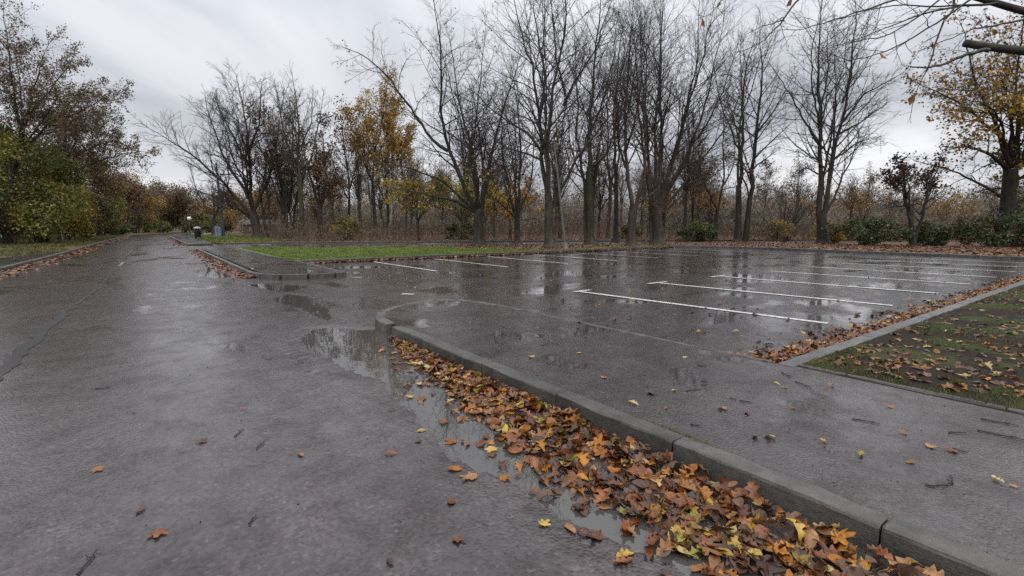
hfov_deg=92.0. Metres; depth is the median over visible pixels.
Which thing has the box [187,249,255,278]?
leaf drift
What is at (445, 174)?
woodland tree
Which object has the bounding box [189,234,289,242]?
grass
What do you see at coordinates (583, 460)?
fallen leaf
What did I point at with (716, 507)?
fallen leaf
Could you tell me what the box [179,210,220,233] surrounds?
bush
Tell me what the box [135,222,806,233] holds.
ground
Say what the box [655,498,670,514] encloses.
fallen leaf
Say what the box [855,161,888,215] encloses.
woodland tree
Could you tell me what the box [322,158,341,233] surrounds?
woodland tree
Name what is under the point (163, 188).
bushy tree
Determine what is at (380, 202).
woodland tree
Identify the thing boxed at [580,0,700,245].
plane tree
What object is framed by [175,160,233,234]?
lime tree
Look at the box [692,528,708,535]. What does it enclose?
fallen leaf
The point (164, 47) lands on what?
sky
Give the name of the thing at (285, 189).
woodland tree
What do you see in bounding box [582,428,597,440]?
fallen leaf
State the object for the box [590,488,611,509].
fallen leaf
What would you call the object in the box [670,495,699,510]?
fallen leaf
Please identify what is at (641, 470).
fallen leaf
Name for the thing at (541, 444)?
fallen leaf
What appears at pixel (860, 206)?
woodland tree
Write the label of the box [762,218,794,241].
bush
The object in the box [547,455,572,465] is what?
fallen leaf
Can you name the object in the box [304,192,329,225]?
woodland tree
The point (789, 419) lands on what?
leaf crumbs
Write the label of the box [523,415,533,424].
fallen leaf
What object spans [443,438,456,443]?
fallen leaf
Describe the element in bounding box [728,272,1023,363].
leaf drift
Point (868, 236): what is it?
bush
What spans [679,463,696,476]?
fallen leaf
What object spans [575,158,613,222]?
woodland tree
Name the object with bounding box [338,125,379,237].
woodland tree
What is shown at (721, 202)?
woodland tree
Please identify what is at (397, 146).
birch tree
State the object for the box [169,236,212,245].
footpath
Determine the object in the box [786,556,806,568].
fallen leaf
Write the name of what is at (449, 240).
leaf litter
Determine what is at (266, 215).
bushy tree
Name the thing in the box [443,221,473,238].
bush
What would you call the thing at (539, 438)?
fallen leaf
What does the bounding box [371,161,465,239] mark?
maple tree
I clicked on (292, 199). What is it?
woodland tree
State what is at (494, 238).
woodland floor
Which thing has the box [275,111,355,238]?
oak tree
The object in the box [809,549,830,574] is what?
fallen leaf
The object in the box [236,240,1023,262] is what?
lawn
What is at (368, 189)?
woodland tree
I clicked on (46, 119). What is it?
oak tree
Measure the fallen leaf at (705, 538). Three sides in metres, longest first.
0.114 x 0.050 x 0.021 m
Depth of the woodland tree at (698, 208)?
56.88 m
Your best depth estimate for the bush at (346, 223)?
40.51 m
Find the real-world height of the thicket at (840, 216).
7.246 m
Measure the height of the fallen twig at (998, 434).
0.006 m
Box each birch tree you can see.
[332,60,416,236]
[355,64,417,236]
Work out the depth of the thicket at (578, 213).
70.91 m
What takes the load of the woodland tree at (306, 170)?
on the woodland floor
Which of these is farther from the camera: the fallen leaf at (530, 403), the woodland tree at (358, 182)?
the woodland tree at (358, 182)
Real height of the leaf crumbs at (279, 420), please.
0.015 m
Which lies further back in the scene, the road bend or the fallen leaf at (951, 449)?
the road bend
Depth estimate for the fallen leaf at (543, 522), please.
2.17 m
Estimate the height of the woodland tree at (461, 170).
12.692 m
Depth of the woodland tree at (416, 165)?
49.41 m
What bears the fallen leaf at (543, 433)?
on the leaf drift at (812, 539)
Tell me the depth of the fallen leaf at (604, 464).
2.64 m
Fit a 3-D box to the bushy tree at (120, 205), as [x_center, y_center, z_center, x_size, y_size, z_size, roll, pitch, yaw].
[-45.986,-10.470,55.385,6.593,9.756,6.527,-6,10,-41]
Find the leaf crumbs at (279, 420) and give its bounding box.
[9,271,637,552]
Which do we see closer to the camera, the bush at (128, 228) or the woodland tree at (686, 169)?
the woodland tree at (686, 169)
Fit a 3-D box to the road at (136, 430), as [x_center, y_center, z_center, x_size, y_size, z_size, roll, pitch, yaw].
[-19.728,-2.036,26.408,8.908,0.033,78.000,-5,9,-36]
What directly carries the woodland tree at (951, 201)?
on the woodland floor
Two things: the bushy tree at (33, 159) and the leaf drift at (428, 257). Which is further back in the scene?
the bushy tree at (33, 159)
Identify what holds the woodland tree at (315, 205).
on the woodland floor
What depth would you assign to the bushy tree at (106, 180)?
54.15 m
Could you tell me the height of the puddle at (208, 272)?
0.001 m
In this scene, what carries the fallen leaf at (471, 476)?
on the road at (136, 430)
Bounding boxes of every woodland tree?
[252,183,280,221]
[255,168,278,234]
[257,175,294,211]
[260,126,305,237]
[272,172,312,224]
[290,140,310,191]
[291,172,311,227]
[292,169,347,229]
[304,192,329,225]
[321,153,344,225]
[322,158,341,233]
[323,161,353,216]
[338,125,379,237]
[343,143,405,232]
[346,155,374,222]
[353,154,381,219]
[368,104,406,230]
[374,171,399,215]
[378,145,431,236]
[389,162,422,235]
[395,154,424,218]
[400,147,428,229]
[430,154,456,231]
[433,163,459,234]
[446,82,491,223]
[446,191,464,222]
[452,135,481,186]
[458,182,505,231]
[477,139,516,234]
[478,157,507,212]
[480,153,512,236]
[485,135,540,238]
[522,174,541,231]
[536,114,594,237]
[543,126,577,232]
[551,166,573,228]
[569,80,620,223]
[571,138,632,237]
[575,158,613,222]
[613,155,632,224]
[630,153,653,225]
[630,157,652,226]
[630,159,665,235]
[637,192,669,216]
[639,150,667,190]
[642,179,688,224]
[645,149,682,235]
[651,145,686,234]
[668,104,714,238]
[670,133,717,237]
[677,147,708,194]
[681,149,718,222]
[682,174,735,223]
[687,185,728,221]
[694,166,726,224]
[704,190,731,214]
[752,153,784,226]
[768,178,789,213]
[777,149,817,236]
[791,186,833,231]
[828,187,855,223]
[833,172,893,224]
[837,167,878,218]
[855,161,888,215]
[875,183,906,215]
[897,166,931,216]
[912,183,973,221]
[947,192,983,218]
[981,170,1000,208]
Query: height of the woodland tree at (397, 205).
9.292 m
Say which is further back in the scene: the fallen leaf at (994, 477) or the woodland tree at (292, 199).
the woodland tree at (292, 199)
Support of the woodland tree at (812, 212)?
on the woodland floor
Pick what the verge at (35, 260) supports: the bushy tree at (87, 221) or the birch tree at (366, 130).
the bushy tree at (87, 221)
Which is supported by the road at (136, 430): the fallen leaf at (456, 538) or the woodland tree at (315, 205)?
the fallen leaf at (456, 538)
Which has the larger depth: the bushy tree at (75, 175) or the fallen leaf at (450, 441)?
the bushy tree at (75, 175)
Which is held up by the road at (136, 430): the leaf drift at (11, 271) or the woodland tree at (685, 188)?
the leaf drift at (11, 271)
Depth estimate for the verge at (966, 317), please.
4.71 m
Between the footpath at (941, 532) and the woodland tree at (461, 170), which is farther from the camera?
the woodland tree at (461, 170)
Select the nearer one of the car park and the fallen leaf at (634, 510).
the fallen leaf at (634, 510)
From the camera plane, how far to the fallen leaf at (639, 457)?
2.66 m
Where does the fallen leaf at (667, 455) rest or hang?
on the leaf drift at (812, 539)
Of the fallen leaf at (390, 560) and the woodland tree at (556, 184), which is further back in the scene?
the woodland tree at (556, 184)
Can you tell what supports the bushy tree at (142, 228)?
on the verge at (35, 260)
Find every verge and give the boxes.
[0,230,175,270]
[777,280,1023,415]
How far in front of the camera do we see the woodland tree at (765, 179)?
62.87 m
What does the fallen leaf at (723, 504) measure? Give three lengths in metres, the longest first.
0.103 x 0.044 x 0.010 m
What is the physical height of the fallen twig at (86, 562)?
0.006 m
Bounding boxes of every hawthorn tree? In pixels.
[677,91,756,238]
[876,149,959,245]
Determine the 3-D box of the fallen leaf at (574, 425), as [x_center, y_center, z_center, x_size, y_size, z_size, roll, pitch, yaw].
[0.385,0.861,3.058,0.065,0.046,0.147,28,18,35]
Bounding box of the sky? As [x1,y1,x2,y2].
[0,0,1023,221]
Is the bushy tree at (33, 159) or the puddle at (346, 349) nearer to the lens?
the puddle at (346, 349)
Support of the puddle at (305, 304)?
on the road at (136, 430)
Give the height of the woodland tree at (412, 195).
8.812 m
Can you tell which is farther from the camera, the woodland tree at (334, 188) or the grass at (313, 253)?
the woodland tree at (334, 188)
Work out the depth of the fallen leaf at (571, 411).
3.30 m
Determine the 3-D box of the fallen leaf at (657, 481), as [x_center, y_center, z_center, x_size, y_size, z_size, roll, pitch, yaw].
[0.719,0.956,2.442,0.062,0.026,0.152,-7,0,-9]
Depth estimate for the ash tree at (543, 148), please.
26.27 m
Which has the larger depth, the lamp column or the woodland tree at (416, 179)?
the woodland tree at (416, 179)
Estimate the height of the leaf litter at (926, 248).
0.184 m
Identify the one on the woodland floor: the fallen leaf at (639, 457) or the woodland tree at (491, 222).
the woodland tree at (491, 222)
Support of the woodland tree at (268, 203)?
on the woodland floor
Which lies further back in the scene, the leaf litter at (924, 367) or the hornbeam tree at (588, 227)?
the hornbeam tree at (588, 227)
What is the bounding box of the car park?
[310,248,1023,357]
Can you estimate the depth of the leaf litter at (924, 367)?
4.24 m
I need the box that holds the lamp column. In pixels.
[213,163,229,236]
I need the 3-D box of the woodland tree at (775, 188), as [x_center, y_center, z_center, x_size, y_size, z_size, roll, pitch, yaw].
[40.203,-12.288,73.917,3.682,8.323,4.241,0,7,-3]
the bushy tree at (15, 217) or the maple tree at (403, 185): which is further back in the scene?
the maple tree at (403, 185)
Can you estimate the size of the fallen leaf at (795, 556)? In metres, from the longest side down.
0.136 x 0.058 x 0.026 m
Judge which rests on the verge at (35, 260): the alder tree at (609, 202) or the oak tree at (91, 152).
the oak tree at (91, 152)
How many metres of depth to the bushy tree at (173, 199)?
92.67 m
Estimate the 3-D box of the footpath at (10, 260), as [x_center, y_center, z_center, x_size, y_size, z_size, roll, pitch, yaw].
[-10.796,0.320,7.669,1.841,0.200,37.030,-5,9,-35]
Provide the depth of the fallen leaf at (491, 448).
2.90 m
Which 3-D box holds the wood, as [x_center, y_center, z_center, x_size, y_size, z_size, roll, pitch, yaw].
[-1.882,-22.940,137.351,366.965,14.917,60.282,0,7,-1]
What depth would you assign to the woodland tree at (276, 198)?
71.49 m
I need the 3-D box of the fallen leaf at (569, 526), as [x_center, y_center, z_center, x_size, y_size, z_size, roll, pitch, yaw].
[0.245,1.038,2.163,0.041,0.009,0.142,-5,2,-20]
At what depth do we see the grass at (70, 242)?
28.39 m
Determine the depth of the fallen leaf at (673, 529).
2.07 m
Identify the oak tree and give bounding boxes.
[0,0,136,241]
[20,74,163,239]
[229,91,331,237]
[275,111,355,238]
[309,94,381,215]
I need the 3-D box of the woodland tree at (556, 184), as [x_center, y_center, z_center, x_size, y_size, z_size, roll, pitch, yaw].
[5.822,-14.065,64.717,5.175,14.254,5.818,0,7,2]
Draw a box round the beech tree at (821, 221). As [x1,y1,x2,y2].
[747,0,918,243]
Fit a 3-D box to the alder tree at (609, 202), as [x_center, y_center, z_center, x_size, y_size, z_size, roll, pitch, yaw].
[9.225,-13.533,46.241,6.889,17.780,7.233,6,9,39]
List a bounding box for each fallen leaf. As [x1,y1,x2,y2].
[90,466,106,472]
[147,528,168,537]
[195,438,207,442]
[386,557,393,564]
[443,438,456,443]
[447,496,455,507]
[452,533,465,541]
[459,472,479,479]
[485,446,497,452]
[497,409,504,418]
[507,390,517,399]
[518,407,531,415]
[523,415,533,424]
[524,399,534,405]
[532,435,543,443]
[535,427,546,437]
[536,439,545,450]
[538,519,550,525]
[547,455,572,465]
[551,488,561,493]
[552,407,564,416]
[559,460,570,465]
[560,407,578,414]
[560,448,573,457]
[563,519,575,533]
[568,469,576,486]
[570,421,581,431]
[576,452,589,467]
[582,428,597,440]
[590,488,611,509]
[591,434,605,448]
[592,468,605,482]
[593,481,614,486]
[596,500,609,508]
[601,461,607,467]
[614,446,627,453]
[620,463,652,476]
[624,505,647,519]
[628,479,649,487]
[633,451,644,466]
[651,478,661,485]
[651,505,661,521]
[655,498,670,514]
[662,511,677,528]
[664,492,682,499]
[665,449,671,460]
[667,526,688,541]
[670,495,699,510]
[673,479,700,494]
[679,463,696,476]
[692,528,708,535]
[697,540,721,555]
[702,504,726,522]
[702,534,714,547]
[711,481,733,502]
[711,543,730,550]
[716,526,733,531]
[719,501,727,506]
[738,523,750,531]
[744,481,760,508]
[752,507,766,519]
[774,545,789,565]
[779,539,799,553]
[785,518,805,544]
[785,521,796,537]
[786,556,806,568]
[790,553,808,567]
[791,551,810,567]
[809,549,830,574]
[831,528,855,544]
[835,557,854,574]
[847,566,867,575]
[888,558,921,575]
[913,559,943,575]
[944,446,959,452]
[981,361,993,368]
[986,372,1004,376]
[991,475,1004,481]
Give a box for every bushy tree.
[0,116,96,244]
[0,135,97,242]
[2,127,83,239]
[7,136,109,237]
[30,176,104,239]
[48,140,126,235]
[62,185,121,238]
[79,150,137,235]
[85,170,152,233]
[107,173,162,232]
[125,184,169,231]
[145,178,190,231]
[159,180,209,232]
[189,186,245,232]
[238,182,292,220]
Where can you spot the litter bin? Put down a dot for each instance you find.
(197, 231)
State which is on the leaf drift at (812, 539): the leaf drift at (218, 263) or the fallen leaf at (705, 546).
the fallen leaf at (705, 546)
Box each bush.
[106,220,135,234]
[140,220,172,232]
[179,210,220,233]
[329,214,362,239]
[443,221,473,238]
[611,222,644,238]
[675,219,720,240]
[751,175,822,240]
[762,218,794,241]
[809,221,846,242]
[821,213,915,244]
[902,220,966,245]
[951,208,1023,246]
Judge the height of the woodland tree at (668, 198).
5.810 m
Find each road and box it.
[0,236,685,575]
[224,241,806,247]
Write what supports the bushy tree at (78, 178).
on the verge at (35, 260)
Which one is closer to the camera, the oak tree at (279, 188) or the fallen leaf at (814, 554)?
the fallen leaf at (814, 554)
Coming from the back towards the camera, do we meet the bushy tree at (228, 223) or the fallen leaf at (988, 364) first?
the bushy tree at (228, 223)
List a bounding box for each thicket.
[277,181,745,233]
[668,187,1023,234]
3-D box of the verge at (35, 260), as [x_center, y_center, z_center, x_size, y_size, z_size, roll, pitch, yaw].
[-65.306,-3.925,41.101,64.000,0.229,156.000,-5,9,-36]
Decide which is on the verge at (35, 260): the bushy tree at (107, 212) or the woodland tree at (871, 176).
the bushy tree at (107, 212)
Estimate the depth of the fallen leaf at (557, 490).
2.44 m
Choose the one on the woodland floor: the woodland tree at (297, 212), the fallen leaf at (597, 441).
the woodland tree at (297, 212)
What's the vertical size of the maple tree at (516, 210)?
12.589 m
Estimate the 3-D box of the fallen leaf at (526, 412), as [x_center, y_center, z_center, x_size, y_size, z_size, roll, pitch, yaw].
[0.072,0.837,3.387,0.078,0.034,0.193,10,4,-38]
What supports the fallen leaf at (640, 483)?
on the leaf drift at (812, 539)
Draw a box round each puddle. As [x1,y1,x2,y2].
[195,267,231,277]
[248,283,309,291]
[273,294,331,320]
[301,328,898,575]
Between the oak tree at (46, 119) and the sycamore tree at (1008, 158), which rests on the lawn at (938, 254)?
the sycamore tree at (1008, 158)
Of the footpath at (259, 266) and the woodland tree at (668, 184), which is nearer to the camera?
the footpath at (259, 266)
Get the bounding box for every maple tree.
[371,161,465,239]
[414,166,503,239]
[459,42,559,243]
[486,184,558,227]
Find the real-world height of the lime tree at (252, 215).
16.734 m
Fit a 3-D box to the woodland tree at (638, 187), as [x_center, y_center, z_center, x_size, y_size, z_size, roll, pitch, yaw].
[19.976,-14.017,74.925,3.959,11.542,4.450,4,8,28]
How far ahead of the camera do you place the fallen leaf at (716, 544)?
1.99 m
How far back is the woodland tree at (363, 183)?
70.64 m
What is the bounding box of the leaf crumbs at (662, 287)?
[323,249,1016,352]
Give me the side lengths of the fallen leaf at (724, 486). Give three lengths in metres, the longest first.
0.182 x 0.081 x 0.057 m
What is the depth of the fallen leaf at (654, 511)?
2.21 m
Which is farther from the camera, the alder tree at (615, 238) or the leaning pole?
the alder tree at (615, 238)
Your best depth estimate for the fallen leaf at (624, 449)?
2.76 m
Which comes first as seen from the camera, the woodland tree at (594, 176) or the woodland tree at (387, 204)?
the woodland tree at (594, 176)
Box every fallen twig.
[76,549,96,574]
[925,474,953,486]
[977,429,1023,439]
[981,418,1017,425]
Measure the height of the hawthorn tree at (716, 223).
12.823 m
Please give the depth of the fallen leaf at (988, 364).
4.04 m
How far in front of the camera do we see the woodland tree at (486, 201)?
54.24 m
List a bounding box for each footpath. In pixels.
[0,251,62,266]
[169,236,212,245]
[197,248,345,279]
[375,299,1023,575]
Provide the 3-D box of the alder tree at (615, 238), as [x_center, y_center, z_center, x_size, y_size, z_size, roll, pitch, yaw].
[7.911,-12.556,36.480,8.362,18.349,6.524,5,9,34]
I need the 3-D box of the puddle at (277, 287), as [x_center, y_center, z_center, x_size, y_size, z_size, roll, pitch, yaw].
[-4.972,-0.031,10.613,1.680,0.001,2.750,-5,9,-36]
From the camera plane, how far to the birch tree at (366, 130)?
47.79 m
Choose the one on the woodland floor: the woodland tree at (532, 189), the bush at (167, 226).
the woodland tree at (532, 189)
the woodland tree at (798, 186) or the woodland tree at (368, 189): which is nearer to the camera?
the woodland tree at (798, 186)
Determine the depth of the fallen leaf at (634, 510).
2.21 m
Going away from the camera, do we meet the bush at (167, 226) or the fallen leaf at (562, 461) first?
the fallen leaf at (562, 461)
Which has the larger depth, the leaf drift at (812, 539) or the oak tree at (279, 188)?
the oak tree at (279, 188)
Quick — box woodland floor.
[190,229,977,243]
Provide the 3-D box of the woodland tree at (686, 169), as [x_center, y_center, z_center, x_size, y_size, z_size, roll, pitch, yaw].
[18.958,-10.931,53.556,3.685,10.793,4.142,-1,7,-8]
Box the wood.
[84,173,1023,230]
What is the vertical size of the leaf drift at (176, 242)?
0.124 m
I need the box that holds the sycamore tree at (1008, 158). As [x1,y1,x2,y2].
[900,0,1023,245]
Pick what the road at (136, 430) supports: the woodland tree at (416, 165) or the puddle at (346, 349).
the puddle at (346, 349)
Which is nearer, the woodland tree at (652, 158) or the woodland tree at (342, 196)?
the woodland tree at (652, 158)
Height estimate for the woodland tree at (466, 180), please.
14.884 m
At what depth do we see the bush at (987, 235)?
27.85 m
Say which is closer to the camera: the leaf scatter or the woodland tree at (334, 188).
the leaf scatter
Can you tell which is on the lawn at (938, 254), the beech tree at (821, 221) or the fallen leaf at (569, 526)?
the beech tree at (821, 221)
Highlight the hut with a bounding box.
[241,219,281,232]
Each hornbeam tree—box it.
[524,0,644,243]
[596,0,763,243]
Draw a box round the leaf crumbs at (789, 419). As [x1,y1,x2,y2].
[389,309,1023,543]
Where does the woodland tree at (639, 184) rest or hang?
on the woodland floor
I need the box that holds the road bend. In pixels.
[129,232,238,236]
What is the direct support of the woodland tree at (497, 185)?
on the woodland floor
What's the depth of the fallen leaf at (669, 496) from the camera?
2.34 m
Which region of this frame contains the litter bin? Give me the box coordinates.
[193,227,200,237]
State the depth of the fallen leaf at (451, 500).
2.34 m
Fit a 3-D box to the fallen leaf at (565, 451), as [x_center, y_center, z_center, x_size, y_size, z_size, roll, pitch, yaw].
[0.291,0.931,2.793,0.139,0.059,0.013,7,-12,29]
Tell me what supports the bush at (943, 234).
on the lawn at (938, 254)
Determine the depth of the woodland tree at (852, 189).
50.87 m
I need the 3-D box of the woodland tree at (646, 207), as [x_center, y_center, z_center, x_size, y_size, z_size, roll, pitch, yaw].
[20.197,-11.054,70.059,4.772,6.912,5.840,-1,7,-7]
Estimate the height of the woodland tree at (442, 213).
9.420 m
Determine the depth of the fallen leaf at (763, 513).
2.16 m
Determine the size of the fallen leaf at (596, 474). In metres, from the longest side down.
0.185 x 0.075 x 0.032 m
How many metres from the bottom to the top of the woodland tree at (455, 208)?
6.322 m
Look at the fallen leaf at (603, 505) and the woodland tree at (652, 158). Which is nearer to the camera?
the fallen leaf at (603, 505)
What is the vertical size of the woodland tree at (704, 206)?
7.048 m
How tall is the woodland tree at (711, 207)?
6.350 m
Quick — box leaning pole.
[553,142,568,248]
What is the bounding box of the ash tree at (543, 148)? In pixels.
[453,0,659,246]
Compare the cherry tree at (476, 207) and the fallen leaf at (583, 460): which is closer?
the fallen leaf at (583, 460)
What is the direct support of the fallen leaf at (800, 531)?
on the leaf drift at (812, 539)
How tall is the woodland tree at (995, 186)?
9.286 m
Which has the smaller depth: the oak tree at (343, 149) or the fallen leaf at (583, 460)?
the fallen leaf at (583, 460)
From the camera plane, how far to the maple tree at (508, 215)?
40.95 m
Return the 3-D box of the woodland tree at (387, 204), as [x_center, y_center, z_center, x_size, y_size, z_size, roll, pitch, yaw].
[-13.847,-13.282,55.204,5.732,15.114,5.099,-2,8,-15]
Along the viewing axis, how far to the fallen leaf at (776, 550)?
1.92 m
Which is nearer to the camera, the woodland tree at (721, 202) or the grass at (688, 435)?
the grass at (688, 435)
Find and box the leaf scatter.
[382,344,725,575]
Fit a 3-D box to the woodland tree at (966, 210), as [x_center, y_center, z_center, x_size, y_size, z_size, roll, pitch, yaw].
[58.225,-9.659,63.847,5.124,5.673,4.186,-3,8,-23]
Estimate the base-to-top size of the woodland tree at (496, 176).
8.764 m
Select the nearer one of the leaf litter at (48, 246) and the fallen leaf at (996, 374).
the fallen leaf at (996, 374)
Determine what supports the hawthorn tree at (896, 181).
on the lawn at (938, 254)
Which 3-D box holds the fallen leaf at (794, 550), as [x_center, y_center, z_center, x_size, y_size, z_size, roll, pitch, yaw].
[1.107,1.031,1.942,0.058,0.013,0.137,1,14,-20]
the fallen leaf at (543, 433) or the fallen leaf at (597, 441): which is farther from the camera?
the fallen leaf at (543, 433)
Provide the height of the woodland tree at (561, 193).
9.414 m
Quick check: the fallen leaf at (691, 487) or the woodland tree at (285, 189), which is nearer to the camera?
the fallen leaf at (691, 487)
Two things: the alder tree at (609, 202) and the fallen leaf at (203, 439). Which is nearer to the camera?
the fallen leaf at (203, 439)
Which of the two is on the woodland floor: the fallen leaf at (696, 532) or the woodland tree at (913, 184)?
the woodland tree at (913, 184)
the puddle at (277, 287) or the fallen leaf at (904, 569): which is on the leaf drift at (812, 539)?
the fallen leaf at (904, 569)
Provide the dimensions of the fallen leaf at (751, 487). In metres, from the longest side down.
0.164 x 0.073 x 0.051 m
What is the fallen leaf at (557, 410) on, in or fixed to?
on the leaf drift at (812, 539)
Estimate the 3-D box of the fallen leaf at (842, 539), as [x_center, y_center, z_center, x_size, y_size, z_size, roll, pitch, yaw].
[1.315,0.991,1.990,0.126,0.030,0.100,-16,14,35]
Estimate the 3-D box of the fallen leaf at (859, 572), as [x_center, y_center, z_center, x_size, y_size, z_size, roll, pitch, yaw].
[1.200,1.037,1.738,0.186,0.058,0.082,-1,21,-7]
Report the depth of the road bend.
63.26 m
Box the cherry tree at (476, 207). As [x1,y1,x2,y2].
[327,0,544,245]
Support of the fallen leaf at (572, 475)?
on the leaf drift at (812, 539)
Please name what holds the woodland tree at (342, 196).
on the woodland floor
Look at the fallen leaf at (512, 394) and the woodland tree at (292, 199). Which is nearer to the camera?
the fallen leaf at (512, 394)
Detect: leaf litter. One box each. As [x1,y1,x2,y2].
[0,237,110,256]
[234,238,707,242]
[277,241,1023,256]
[818,287,1023,396]
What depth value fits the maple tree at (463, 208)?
40.93 m
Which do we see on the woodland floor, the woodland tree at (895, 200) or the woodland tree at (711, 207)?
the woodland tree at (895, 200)
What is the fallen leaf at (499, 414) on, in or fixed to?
on the leaf drift at (812, 539)
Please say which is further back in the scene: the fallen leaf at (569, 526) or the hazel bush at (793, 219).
the hazel bush at (793, 219)
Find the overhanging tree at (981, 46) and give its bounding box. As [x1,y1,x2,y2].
[697,0,1023,133]
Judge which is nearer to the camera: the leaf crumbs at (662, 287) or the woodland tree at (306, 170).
the leaf crumbs at (662, 287)
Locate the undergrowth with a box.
[235,205,987,241]
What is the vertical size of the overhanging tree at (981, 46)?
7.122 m
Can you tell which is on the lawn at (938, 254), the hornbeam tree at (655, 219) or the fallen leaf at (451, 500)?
the hornbeam tree at (655, 219)
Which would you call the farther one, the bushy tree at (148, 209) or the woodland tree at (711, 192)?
the bushy tree at (148, 209)
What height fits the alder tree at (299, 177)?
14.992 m
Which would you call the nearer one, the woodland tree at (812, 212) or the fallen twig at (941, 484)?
the fallen twig at (941, 484)
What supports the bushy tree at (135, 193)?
on the verge at (35, 260)
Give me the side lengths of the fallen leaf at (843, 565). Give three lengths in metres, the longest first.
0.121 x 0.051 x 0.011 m
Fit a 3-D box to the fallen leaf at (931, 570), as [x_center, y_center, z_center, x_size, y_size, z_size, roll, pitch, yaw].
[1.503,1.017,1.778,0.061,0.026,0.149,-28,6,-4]
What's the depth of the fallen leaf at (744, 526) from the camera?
2.08 m
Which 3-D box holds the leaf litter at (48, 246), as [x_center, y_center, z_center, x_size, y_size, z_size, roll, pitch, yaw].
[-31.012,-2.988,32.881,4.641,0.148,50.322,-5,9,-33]
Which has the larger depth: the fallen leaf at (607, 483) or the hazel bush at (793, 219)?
the hazel bush at (793, 219)
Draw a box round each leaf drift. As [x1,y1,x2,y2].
[0,237,128,278]
[164,238,186,245]
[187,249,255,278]
[307,247,674,263]
[387,335,930,575]
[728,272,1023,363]
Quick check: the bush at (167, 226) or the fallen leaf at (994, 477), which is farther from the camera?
the bush at (167, 226)
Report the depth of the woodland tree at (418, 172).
67.32 m
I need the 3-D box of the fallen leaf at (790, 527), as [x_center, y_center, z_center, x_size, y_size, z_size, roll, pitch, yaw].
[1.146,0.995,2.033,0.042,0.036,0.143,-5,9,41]
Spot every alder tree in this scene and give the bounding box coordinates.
[254,62,337,238]
[561,43,640,237]
[564,0,657,242]
[689,4,803,241]
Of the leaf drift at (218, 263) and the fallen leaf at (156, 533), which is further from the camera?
the leaf drift at (218, 263)
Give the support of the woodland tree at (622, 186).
on the woodland floor
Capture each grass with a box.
[0,234,122,256]
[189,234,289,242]
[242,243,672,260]
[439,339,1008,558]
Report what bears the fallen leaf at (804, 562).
on the leaf drift at (812, 539)
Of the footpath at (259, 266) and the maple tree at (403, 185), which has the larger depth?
the maple tree at (403, 185)
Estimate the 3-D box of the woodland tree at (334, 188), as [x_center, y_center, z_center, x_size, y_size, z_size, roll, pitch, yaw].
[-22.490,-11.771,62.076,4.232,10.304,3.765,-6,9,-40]
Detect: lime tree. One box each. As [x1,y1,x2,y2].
[131,59,309,236]
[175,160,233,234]
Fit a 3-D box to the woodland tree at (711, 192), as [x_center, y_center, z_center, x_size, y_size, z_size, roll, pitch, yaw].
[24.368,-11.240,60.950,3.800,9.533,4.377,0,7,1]
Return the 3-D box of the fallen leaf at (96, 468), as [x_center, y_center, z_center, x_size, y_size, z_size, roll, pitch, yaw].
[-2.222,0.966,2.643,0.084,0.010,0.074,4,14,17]
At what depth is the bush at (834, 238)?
33.19 m
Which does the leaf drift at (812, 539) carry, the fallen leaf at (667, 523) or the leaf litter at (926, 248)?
the fallen leaf at (667, 523)
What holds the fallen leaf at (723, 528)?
on the leaf drift at (812, 539)
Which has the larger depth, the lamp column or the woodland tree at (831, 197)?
the woodland tree at (831, 197)
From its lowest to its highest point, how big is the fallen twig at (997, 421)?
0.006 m
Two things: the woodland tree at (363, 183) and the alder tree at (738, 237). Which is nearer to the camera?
the alder tree at (738, 237)
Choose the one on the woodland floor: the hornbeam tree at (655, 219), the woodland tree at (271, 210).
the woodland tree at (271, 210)
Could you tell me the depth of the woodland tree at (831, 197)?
72.36 m

